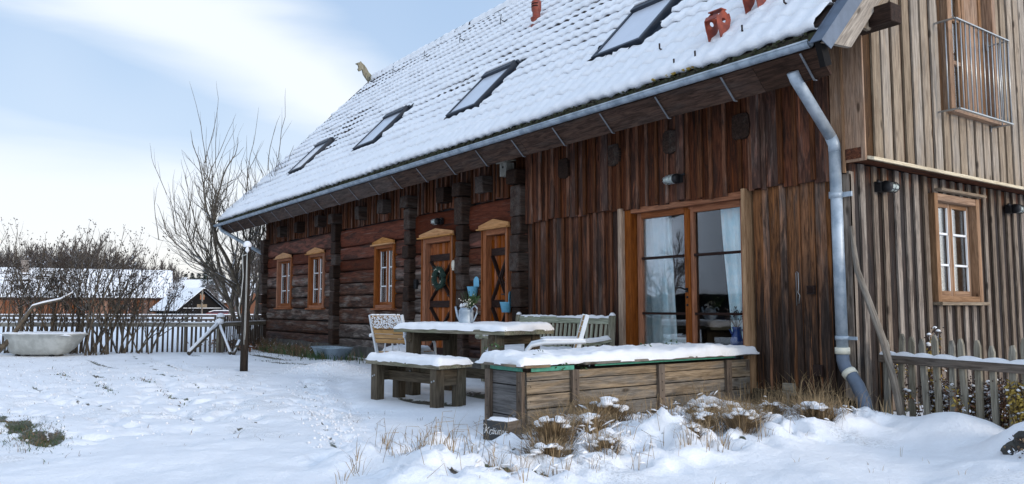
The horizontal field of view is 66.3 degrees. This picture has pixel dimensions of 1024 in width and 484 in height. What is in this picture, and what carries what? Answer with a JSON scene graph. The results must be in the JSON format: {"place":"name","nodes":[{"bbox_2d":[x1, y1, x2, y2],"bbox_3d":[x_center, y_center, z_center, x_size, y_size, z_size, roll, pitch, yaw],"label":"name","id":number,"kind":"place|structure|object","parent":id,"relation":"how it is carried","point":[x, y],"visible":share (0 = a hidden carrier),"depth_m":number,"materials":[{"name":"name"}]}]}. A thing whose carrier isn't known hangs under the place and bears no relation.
{"place":"outdoors","nodes":[
{"label":"outdoors","id":0,"kind":"place"},
{"bbox_2d":[0,260,173,313],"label":"long barn","id":1,"kind":"structure","parent":0,"point":[162,280],"depth_m":93.65,"materials":[{"name":"orange wood"}]},
{"bbox_2d":[148,287,228,313],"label":"black barn","id":2,"kind":"structure","parent":0,"point":[211,301],"depth_m":86.18,"materials":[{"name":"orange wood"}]},
{"bbox_2d":[0,0,505,279],"label":"sky","id":3,"kind":"structure","parent":0,"point":[87,87],"materials":[{"name":"blue"}]},
{"bbox_2d":[0,317,1023,483],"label":"snowy ground","id":4,"kind":"structure","parent":0,"point":[948,446],"depth_m":5.80,"materials":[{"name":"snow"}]},
{"bbox_2d":[0,247,13,264],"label":"bare tree","id":5,"kind":"object","parent":4,"relation":"on","point":[6,257],"visible":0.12,"depth_m":118.38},
{"bbox_2d":[8,241,37,257],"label":"bare tree","id":6,"kind":"object","parent":4,"relation":"on","point":[23,251],"visible":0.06,"depth_m":119.55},
{"bbox_2d":[5,247,56,267],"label":"bare tree","id":7,"kind":"object","parent":4,"relation":"on","point":[34,256],"visible":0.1,"depth_m":114.39,"materials":[{"name":"plant"}]},
{"bbox_2d":[0,291,72,352],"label":"fallen tree","id":8,"kind":"object","parent":4,"relation":"on","point":[4,345],"visible":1,"depth_m":16.14,"materials":[{"name":"brown plant"}]},
{"bbox_2d":[24,241,48,259],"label":"bare tree","id":9,"kind":"object","parent":4,"relation":"on","point":[30,251],"visible":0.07,"depth_m":120.30,"materials":[{"name":"plant"}]},
{"bbox_2d":[0,217,81,352],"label":"lilac shrub","id":10,"kind":"object","parent":4,"relation":"on","point":[11,289],"visible":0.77,"depth_m":16.69,"materials":[{"name":"brown plant"}]},
{"bbox_2d":[29,246,55,267],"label":"bare tree","id":11,"kind":"object","parent":4,"relation":"on","point":[42,252],"visible":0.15,"depth_m":107.61,"materials":[{"name":"plant"}]},
{"bbox_2d":[0,235,88,331],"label":"lilac shrub","id":12,"kind":"object","parent":4,"relation":"on","point":[53,306],"visible":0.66,"depth_m":16.91,"materials":[{"name":"brown plant"}]},
{"bbox_2d":[0,331,90,356],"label":"bathtub","id":13,"kind":"object","parent":4,"relation":"on","point":[49,343],"visible":0.98,"depth_m":15.81,"materials":[{"name":"ceramic"}]},
{"bbox_2d":[50,235,87,267],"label":"bare tree","id":14,"kind":"object","parent":4,"relation":"on","point":[69,252],"visible":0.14,"depth_m":113.25,"materials":[{"name":"plant"}]},
{"bbox_2d":[7,222,131,353],"bbox_3d":[-9.339,0.994,16.798,2.404,2.942,1.917,-2,-5,24],"label":"lilac shrub","id":15,"kind":"object","parent":4,"relation":"on","point":[79,327],"visible":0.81,"depth_m":16.67,"materials":[{"name":"brown plant"}]},
{"bbox_2d":[60,239,104,268],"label":"bare tree","id":16,"kind":"object","parent":4,"relation":"on","point":[95,252],"visible":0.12,"depth_m":109.77,"materials":[{"name":"plant"}]},
{"bbox_2d":[68,233,120,268],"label":"bare tree","id":17,"kind":"object","parent":4,"relation":"on","point":[83,260],"visible":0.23,"depth_m":109.00,"materials":[{"name":"plant"}]},
{"bbox_2d":[24,217,183,355],"bbox_3d":[-8.620,0.970,16.821,2.997,2.996,2.442,0,-5,-4],"label":"lilac shrub","id":18,"kind":"object","parent":4,"relation":"on","point":[89,327],"visible":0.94,"depth_m":16.42,"materials":[{"name":"brown plant"}]},
{"bbox_2d":[100,248,143,268],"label":"bare tree","id":19,"kind":"object","parent":4,"relation":"on","point":[120,258],"visible":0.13,"depth_m":113.83,"materials":[{"name":"plant"}]},
{"bbox_2d":[0,314,260,321],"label":"paddock fence","id":20,"kind":"object","parent":4,"relation":"on","point":[198,316],"visible":0.18,"depth_m":45.16,"materials":[{"name":"grey wood"}]},
{"bbox_2d":[0,313,265,354],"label":"picket fence","id":21,"kind":"object","parent":4,"relation":"on","point":[223,329],"visible":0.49,"depth_m":17.44,"materials":[{"name":"grey wood"}]},
{"bbox_2d":[131,257,144,269],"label":"bare tree","id":22,"kind":"object","parent":4,"relation":"on","point":[137,264],"visible":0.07,"depth_m":113.83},
{"bbox_2d":[95,266,203,353],"bbox_3d":[-7.755,1.465,16.848,1.770,2.014,1.500,-1,-5,16],"label":"lilac shrub","id":23,"kind":"object","parent":4,"relation":"on","point":[168,308],"visible":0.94,"depth_m":16.74,"materials":[{"name":"brown plant"}]},
{"bbox_2d":[154,259,173,269],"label":"bare tree","id":24,"kind":"object","parent":4,"relation":"on","point":[162,262],"visible":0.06,"depth_m":124.87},
{"bbox_2d":[167,262,185,287],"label":"bare tree","id":25,"kind":"object","parent":4,"relation":"on","point":[176,279],"visible":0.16,"depth_m":109.54,"materials":[{"name":"plant"}]},
{"bbox_2d":[0,361,391,447],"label":"snow crumbs","id":26,"kind":"object","parent":4,"relation":"on","point":[338,430],"visible":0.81,"depth_m":8.46,"materials":[{"name":"snow"}]},
{"bbox_2d":[197,290,206,317],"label":"sign post","id":27,"kind":"object","parent":4,"relation":"on","point":[202,305],"visible":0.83,"depth_m":69.73,"materials":[{"name":"wood"}]},
{"bbox_2d":[199,260,214,293],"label":"conifer","id":28,"kind":"object","parent":4,"relation":"on","point":[205,277],"visible":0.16,"depth_m":104.75,"materials":[{"name":"plant"}]},
{"bbox_2d":[202,278,229,302],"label":"bare tree","id":29,"kind":"object","parent":4,"relation":"on","point":[208,289],"visible":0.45,"depth_m":94.39,"materials":[{"name":"plant"}]},
{"bbox_2d":[210,275,225,304],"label":"conifer","id":30,"kind":"object","parent":4,"relation":"on","point":[217,292],"visible":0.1,"depth_m":99.76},
{"bbox_2d":[175,280,261,313],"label":"barn","id":31,"kind":"structure","parent":4,"relation":"on","point":[191,283],"depth_m":116.64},
{"bbox_2d":[150,81,292,339],"bbox_3d":[-7.670,-0.804,22.756,5.329,7.653,4.570,0,-5,-5],"label":"fruit tree","id":32,"kind":"object","parent":4,"relation":"on","point":[236,283],"visible":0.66,"depth_m":22.29,"materials":[{"name":"brown plant"}]},
{"bbox_2d":[206,310,236,313],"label":"parked car","id":33,"kind":"object","parent":4,"relation":"on","point":[218,311],"visible":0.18,"depth_m":82.96,"materials":[{"name":"red paint"}]},
{"bbox_2d":[216,268,235,311],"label":"bare tree","id":34,"kind":"object","parent":4,"relation":"on","point":[228,290],"visible":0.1,"depth_m":89.32,"materials":[{"name":"plant"}]},
{"bbox_2d":[207,257,251,318],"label":"bare tree","id":35,"kind":"object","parent":4,"relation":"on","point":[220,289],"visible":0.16,"depth_m":59.44,"materials":[{"name":"plant"}]},
{"bbox_2d":[203,339,275,352],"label":"leaf litter","id":36,"kind":"object","parent":4,"relation":"on","point":[250,346],"visible":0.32,"depth_m":18.59,"materials":[{"name":"orange plant"}]},
{"bbox_2d":[225,240,257,298],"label":"bare tree","id":37,"kind":"object","parent":4,"relation":"on","point":[250,271],"visible":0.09,"depth_m":47.27,"materials":[{"name":"plant"}]},
{"bbox_2d":[239,241,251,370],"bbox_3d":[-4.223,1.057,12.401,0.160,2.160,0.170,3,-6,-35],"label":"line post","id":38,"kind":"object","parent":4,"relation":"on","point":[245,293],"visible":0.96,"depth_m":12.38,"materials":[{"name":"wood"}]},
{"bbox_2d":[239,226,265,317],"bbox_3d":[-12.815,1.637,40.282,3.098,5.712,2.763,-3,-6,35],"label":"bare tree","id":39,"kind":"object","parent":4,"relation":"on","point":[255,269],"visible":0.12,"depth_m":39.87,"materials":[{"name":"plant"}]},
{"bbox_2d":[252,335,317,356],"bbox_3d":[-5.400,2.353,18.581,1.341,0.447,6.308,3,-6,-35],"label":"withered border","id":40,"kind":"object","parent":4,"relation":"on","point":[263,341],"visible":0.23,"depth_m":18.57,"materials":[{"name":"brown plant"}]},
{"bbox_2d":[300,346,352,360],"bbox_3d":[-3.610,2.143,15.291,1.224,0.309,1.182,3,-6,-35],"label":"zinc trough","id":41,"kind":"object","parent":4,"relation":"on","point":[335,351],"visible":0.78,"depth_m":14.99,"materials":[{"name":"grey metal"}]},
{"bbox_2d":[368,314,436,354],"bbox_3d":[-1.402,1.390,10.028,0.619,0.942,0.680,-3,-6,34],"label":"garden armchair","id":42,"kind":"object","parent":4,"relation":"on","point":[378,322],"visible":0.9,"depth_m":9.87,"materials":[{"name":"wood"}]},
{"bbox_2d":[365,351,472,407],"bbox_3d":[-1.038,1.516,8.591,0.519,0.588,1.342,5,-7,-45],"label":"plank bench","id":43,"kind":"object","parent":4,"relation":"on","point":[447,370],"visible":0.98,"depth_m":8.32,"materials":[{"name":"wood"}]},
{"bbox_2d":[0,340,914,461],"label":"thawed grass","id":44,"kind":"structure","parent":4,"relation":"on","point":[287,351],"depth_m":10.01,"materials":[{"name":"green plant"}]},
{"bbox_2d":[393,321,553,395],"bbox_3d":[-0.470,1.390,9.139,1.814,0.930,0.896,-4,-6,41],"label":"garden table","id":45,"kind":"object","parent":4,"relation":"on","point":[500,334],"visible":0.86,"depth_m":8.94,"materials":[{"name":"wood"}]},
{"bbox_2d":[455,303,477,322],"bbox_3d":[-0.546,0.823,8.988,0.233,0.259,0.363,2,-5,-18],"label":"watering can","id":46,"kind":"object","parent":45,"relation":"on","point":[465,315],"visible":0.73,"depth_m":8.93,"materials":[{"name":"metal"}]},
{"bbox_2d":[461,291,480,308],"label":"fir twigs","id":47,"kind":"object","parent":46,"relation":"in","point":[472,300],"visible":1,"depth_m":8.89,"materials":[{"name":"green plant"}]},
{"bbox_2d":[483,417,521,439],"bbox_3d":[-0.074,1.448,6.104,0.240,0.171,0.195,-3,-6,36],"label":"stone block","id":48,"kind":"object","parent":4,"relation":"on","point":[511,423],"visible":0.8,"depth_m":6.05,"materials":[{"name":"stone"}]},
{"bbox_2d":[489,464,548,474],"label":"grass clump","id":49,"kind":"object","parent":4,"relation":"on","point":[512,469],"visible":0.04,"depth_m":4.60,"materials":[{"name":"plant"}]},
{"bbox_2d":[508,425,571,439],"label":"grass clump","id":50,"kind":"object","parent":4,"relation":"on","point":[525,437],"visible":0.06,"depth_m":5.60,"materials":[{"name":"plant"}]},
{"bbox_2d":[496,433,584,463],"bbox_3d":[0.228,1.286,4.897,0.653,0.214,0.650,-3,-6,36],"label":"grass clump","id":51,"kind":"object","parent":4,"relation":"on","point":[543,445],"visible":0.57,"depth_m":4.88,"materials":[{"name":"plant"}]},
{"bbox_2d":[475,312,615,381],"bbox_3d":[0.387,1.373,10.054,0.755,0.940,2.023,3,-6,-35],"label":"garden bench","id":52,"kind":"object","parent":4,"relation":"on","point":[609,321],"visible":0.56,"depth_m":10.03,"materials":[{"name":"wood"}]},
{"bbox_2d":[499,403,612,450],"bbox_3d":[0.254,1.215,5.274,0.762,0.314,0.758,-4,-6,38],"label":"grass clump","id":53,"kind":"object","parent":4,"relation":"on","point":[559,423],"visible":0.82,"depth_m":5.21,"materials":[{"name":"plant"}]},
{"bbox_2d":[525,314,588,364],"bbox_3d":[0.434,1.200,7.949,0.674,0.935,0.619,0,-5,2],"label":"garden armchair","id":54,"kind":"object","parent":4,"relation":"on","point":[578,341],"visible":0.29,"depth_m":7.67,"materials":[{"name":"wood"}]},
{"bbox_2d":[565,398,624,434],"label":"grass clump","id":55,"kind":"object","parent":4,"relation":"on","point":[586,416],"visible":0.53,"depth_m":5.74,"materials":[{"name":"plant"}]},
{"bbox_2d":[579,431,629,454],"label":"grass clump","id":56,"kind":"object","parent":4,"relation":"on","point":[608,442],"visible":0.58,"depth_m":5.10,"materials":[{"name":"plant"}]},
{"bbox_2d":[558,386,653,423],"bbox_3d":[0.739,1.292,6.253,0.837,0.378,0.849,3,-6,-35],"label":"grass clump","id":57,"kind":"object","parent":4,"relation":"on","point":[604,400],"visible":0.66,"depth_m":6.18,"materials":[{"name":"plant"}]},
{"bbox_2d":[475,340,759,433],"bbox_3d":[1.126,1.318,7.393,3.090,0.805,0.709,3,-6,-35],"label":"raised planter","id":58,"kind":"object","parent":4,"relation":"on","point":[519,382],"visible":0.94,"depth_m":6.95,"materials":[{"name":"wood"}]},
{"bbox_2d":[213,0,1023,411],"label":"log farmhouse","id":59,"kind":"object","parent":4,"relation":"on","point":[783,136],"visible":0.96,"depth_m":9.13,"materials":[{"name":"wood"}]},
{"bbox_2d":[273,253,296,308],"bbox_3d":[-5.697,0.978,19.677,0.240,1.421,1.100,3,-6,-35],"label":"window","id":60,"kind":"structure","parent":59,"relation":"in","point":[284,287],"depth_m":19.86,"materials":[{"name":"orange wood"}]},
{"bbox_2d":[305,247,326,309],"bbox_3d":[-4.464,0.835,17.959,0.240,1.421,1.000,3,-6,-35],"label":"window","id":61,"kind":"structure","parent":59,"relation":"in","point":[316,256],"depth_m":18.11,"materials":[{"name":"orange wood"}]},
{"bbox_2d":[370,237,400,309],"bbox_3d":[-2.445,0.609,15.145,0.240,1.401,0.920,3,-6,-35],"label":"window","id":62,"kind":"structure","parent":59,"relation":"in","point":[385,254],"depth_m":15.25,"materials":[{"name":"orange wood"}]},
{"bbox_2d":[414,279,418,288],"bbox_3d":[-1.724,0.754,14.059,0.071,0.170,0.090,3,-6,-35],"label":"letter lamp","id":63,"kind":"object","parent":59,"relation":"attached to","point":[416,282],"visible":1,"depth_m":14.03,"materials":[{"name":"metal"}]},
{"bbox_2d":[417,228,455,354],"bbox_3d":[-1.240,0.883,13.409,0.285,2.235,1.150,3,-6,-35],"label":"door","id":64,"kind":"structure","parent":59,"relation":"in","point":[437,245],"depth_m":13.54,"materials":[{"name":"orange wood"}]},
{"bbox_2d":[428,262,446,291],"bbox_3d":[-1.257,0.596,13.367,0.167,0.516,0.498,3,-6,-35],"label":"door wreath","id":65,"kind":"object","parent":59,"relation":"attached to","point":[442,277],"depth_m":13.34,"materials":[{"name":"plant"}]},
{"bbox_2d":[431,217,443,224],"bbox_3d":[-1.289,-0.354,13.443,0.147,0.120,0.297,3,-6,-35],"label":"bulkhead lamp","id":66,"kind":"object","parent":59,"relation":"attached to","point":[437,221],"visible":1,"depth_m":13.38,"materials":[{"name":"metal"}]},
{"bbox_2d":[467,277,478,295],"bbox_3d":[-0.623,0.703,12.435,0.192,0.312,0.192,3,-6,-35],"label":"wall pot","id":67,"kind":"object","parent":59,"relation":"attached to","point":[472,289],"depth_m":12.38,"materials":[{"name":"blue ceramic"}]},
{"bbox_2d":[476,219,511,321],"bbox_3d":[-0.216,0.764,11.983,0.285,2.235,0.830,3,-6,-35],"label":"door","id":68,"kind":"structure","parent":59,"relation":"in","point":[496,287],"depth_m":12.11,"materials":[{"name":"orange wood"}]},
{"bbox_2d":[500,291,510,311],"bbox_3d":[-0.088,0.885,11.616,0.192,0.312,0.192,-2,-5,19],"label":"wall pot","id":69,"kind":"object","parent":59,"relation":"attached to","point":[505,306],"depth_m":11.54,"materials":[{"name":"metal"}]},
{"bbox_2d":[496,159,515,176],"bbox_3d":[-0.090,-1.109,11.760,0.218,0.253,0.230,3,-6,-35],"label":"bird box","id":70,"kind":"object","parent":59,"relation":"attached to","point":[505,166],"visible":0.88,"depth_m":11.71,"materials":[{"name":"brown wood"}]},
{"bbox_2d":[662,173,685,184],"bbox_3d":[1.857,-0.725,9.008,0.147,0.120,0.297,3,-6,-35],"label":"bulkhead lamp","id":71,"kind":"object","parent":59,"relation":"attached to","point":[676,178],"visible":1,"depth_m":8.94,"materials":[{"name":"metal"}]},
{"bbox_2d":[729,327,742,344],"bbox_3d":[2.465,1.062,8.563,0.182,0.270,0.158,-1,-5,14],"label":"enamel jug","id":72,"kind":"object","parent":59,"relation":"on","point":[736,338],"visible":0.71,"depth_m":8.53,"materials":[{"name":"metal"}]},
{"bbox_2d":[725,306,741,326],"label":"dried flowers","id":73,"kind":"object","parent":72,"relation":"in","point":[735,317],"visible":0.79,"depth_m":8.61,"materials":[{"name":"plant"}]},
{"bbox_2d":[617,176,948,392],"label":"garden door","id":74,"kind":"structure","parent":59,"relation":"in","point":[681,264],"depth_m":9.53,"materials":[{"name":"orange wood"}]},
{"bbox_2d":[874,180,899,192],"bbox_3d":[3.629,-0.534,7.567,0.297,0.120,0.147,3,-6,-35],"label":"bulkhead lamp","id":75,"kind":"object","parent":59,"relation":"attached to","point":[885,186],"visible":1,"depth_m":7.52,"materials":[{"name":"metal"}]},
{"bbox_2d":[928,187,989,304],"bbox_3d":[4.804,0.071,8.490,1.095,1.224,0.215,3,-6,-35],"label":"window","id":76,"kind":"structure","parent":59,"relation":"in","point":[954,221],"depth_m":8.53,"materials":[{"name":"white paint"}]},
{"bbox_2d":[934,0,1013,131],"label":"balcony door","id":77,"kind":"structure","parent":59,"relation":"in","point":[971,83],"depth_m":8.49,"materials":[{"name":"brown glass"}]},
{"bbox_2d":[1005,203,1023,213],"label":"bulkhead lamp","id":78,"kind":"object","parent":59,"relation":"attached to","point":[1014,208],"visible":1,"depth_m":9.14,"materials":[{"name":"metal"}]},
{"bbox_2d":[419,390,877,478],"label":"snow slivers","id":79,"kind":"object","parent":4,"relation":"on","point":[566,457],"visible":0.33,"depth_m":5.16,"materials":[{"name":"snow"}]},
{"bbox_2d":[335,367,1014,483],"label":"dry grass","id":80,"kind":"structure","parent":4,"relation":"on","point":[686,430],"depth_m":5.47,"materials":[{"name":"plant"}]},
{"bbox_2d":[676,417,715,438],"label":"grass clump","id":81,"kind":"object","parent":4,"relation":"on","point":[690,426],"visible":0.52,"depth_m":5.39,"materials":[{"name":"plant"}]},
{"bbox_2d":[668,394,739,415],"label":"grass clump","id":82,"kind":"object","parent":4,"relation":"on","point":[700,407],"visible":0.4,"depth_m":6.57,"materials":[{"name":"plant"}]},
{"bbox_2d":[677,402,732,432],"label":"grass clump","id":83,"kind":"object","parent":4,"relation":"on","point":[704,415],"visible":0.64,"depth_m":5.94,"materials":[{"name":"plant"}]},
{"bbox_2d":[707,390,762,409],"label":"grass clump","id":84,"kind":"object","parent":4,"relation":"on","point":[741,404],"visible":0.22,"depth_m":6.98,"materials":[{"name":"plant"}]},
{"bbox_2d":[693,392,787,426],"bbox_3d":[1.827,1.354,6.158,0.794,0.325,0.799,1,-5,-7],"label":"grass clump","id":85,"kind":"object","parent":4,"relation":"on","point":[746,408],"visible":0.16,"depth_m":6.15,"materials":[{"name":"plant"}]},
{"bbox_2d":[711,401,775,434],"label":"grass clump","id":86,"kind":"object","parent":4,"relation":"on","point":[743,420],"visible":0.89,"depth_m":5.85,"materials":[{"name":"plant"}]},
{"bbox_2d":[751,396,791,413],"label":"grass clump","id":87,"kind":"object","parent":4,"relation":"on","point":[773,403],"visible":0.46,"depth_m":6.97,"materials":[{"name":"plant"}]},
{"bbox_2d":[781,392,837,414],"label":"grass clump","id":88,"kind":"object","parent":4,"relation":"on","point":[799,405],"visible":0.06,"depth_m":6.82,"materials":[{"name":"plant"}]},
{"bbox_2d":[776,391,857,422],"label":"grass clump","id":89,"kind":"object","parent":4,"relation":"on","point":[815,407],"visible":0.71,"depth_m":6.32,"materials":[{"name":"plant"}]},
{"bbox_2d":[849,226,905,415],"bbox_3d":[3.265,0.739,7.013,0.451,1.808,0.094,-5,-7,44],"label":"leaning branch","id":90,"kind":"object","parent":4,"relation":"on","point":[898,398],"visible":0.94,"depth_m":6.97,"materials":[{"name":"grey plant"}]},
{"bbox_2d":[892,348,908,410],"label":"withered plant","id":91,"kind":"object","parent":4,"relation":"on","point":[905,384],"visible":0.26,"depth_m":7.15,"materials":[{"name":"plant"}]},
{"bbox_2d":[902,382,943,415],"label":"withered plant","id":92,"kind":"object","parent":4,"relation":"on","point":[907,396],"visible":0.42,"depth_m":6.94,"materials":[{"name":"orange plant"}]},
{"bbox_2d":[917,378,947,411],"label":"withered plant","id":93,"kind":"object","parent":4,"relation":"on","point":[929,389],"visible":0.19,"depth_m":6.95,"materials":[{"name":"orange plant"}]},
{"bbox_2d":[924,326,946,412],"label":"withered plant","id":94,"kind":"object","parent":4,"relation":"on","point":[928,344],"visible":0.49,"depth_m":6.81,"materials":[{"name":"orange plant"}]},
{"bbox_2d":[921,376,967,410],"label":"withered plant","id":95,"kind":"object","parent":4,"relation":"on","point":[930,391],"visible":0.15,"depth_m":6.76,"materials":[{"name":"orange plant"}]},
{"bbox_2d":[878,334,1023,426],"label":"picket fence","id":96,"kind":"object","parent":4,"relation":"on","point":[1012,365],"visible":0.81,"depth_m":6.54,"materials":[{"name":"grey wood"}]},
{"bbox_2d":[930,373,971,411],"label":"withered plant","id":97,"kind":"object","parent":4,"relation":"on","point":[946,390],"visible":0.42,"depth_m":6.67,"materials":[{"name":"orange plant"}]},
{"bbox_2d":[929,376,974,410],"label":"withered plant","id":98,"kind":"object","parent":4,"relation":"on","point":[952,384],"visible":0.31,"depth_m":6.56,"materials":[{"name":"orange plant"}]},
{"bbox_2d":[932,377,973,411],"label":"withered plant","id":99,"kind":"object","parent":4,"relation":"on","point":[947,383],"visible":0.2,"depth_m":6.73,"materials":[{"name":"orange plant"}]},
{"bbox_2d":[942,383,987,413],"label":"withered plant","id":100,"kind":"object","parent":4,"relation":"on","point":[945,393],"visible":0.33,"depth_m":6.61,"materials":[{"name":"orange plant"}]},
{"bbox_2d":[951,388,986,416],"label":"withered plant","id":101,"kind":"object","parent":4,"relation":"on","point":[955,399],"visible":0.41,"depth_m":6.44,"materials":[{"name":"orange plant"}]},
{"bbox_2d":[949,387,1003,420],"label":"withered plant","id":102,"kind":"object","parent":4,"relation":"on","point":[969,402],"visible":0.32,"depth_m":6.45,"materials":[{"name":"orange plant"}]},
{"bbox_2d":[959,384,1001,420],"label":"withered plant","id":103,"kind":"object","parent":4,"relation":"on","point":[972,385],"visible":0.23,"depth_m":6.48,"materials":[{"name":"orange plant"}]},
{"bbox_2d":[972,375,1008,428],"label":"withered plant","id":104,"kind":"object","parent":4,"relation":"on","point":[985,395],"visible":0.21,"depth_m":6.40,"materials":[{"name":"orange plant"}]},
{"bbox_2d":[972,372,1022,428],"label":"withered plant","id":105,"kind":"object","parent":4,"relation":"on","point":[989,411],"visible":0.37,"depth_m":6.27,"materials":[{"name":"orange plant"}]},
{"bbox_2d":[987,385,1009,428],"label":"withered plant","id":106,"kind":"object","parent":4,"relation":"on","point":[1001,420],"visible":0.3,"depth_m":6.25,"materials":[{"name":"orange plant"}]},
{"bbox_2d":[992,377,1022,424],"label":"withered plant","id":107,"kind":"object","parent":4,"relation":"on","point":[1004,396],"visible":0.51,"depth_m":6.14,"materials":[{"name":"orange plant"}]},
{"bbox_2d":[1000,431,1023,457],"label":"rock","id":108,"kind":"object","parent":4,"relation":"on","point":[1015,444],"visible":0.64,"depth_m":4.97,"materials":[{"name":"grey stone"}]},
{"bbox_2d":[1004,377,1023,425],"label":"withered plant","id":109,"kind":"object","parent":4,"relation":"on","point":[1019,406],"visible":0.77,"depth_m":5.96,"materials":[{"name":"plant"}]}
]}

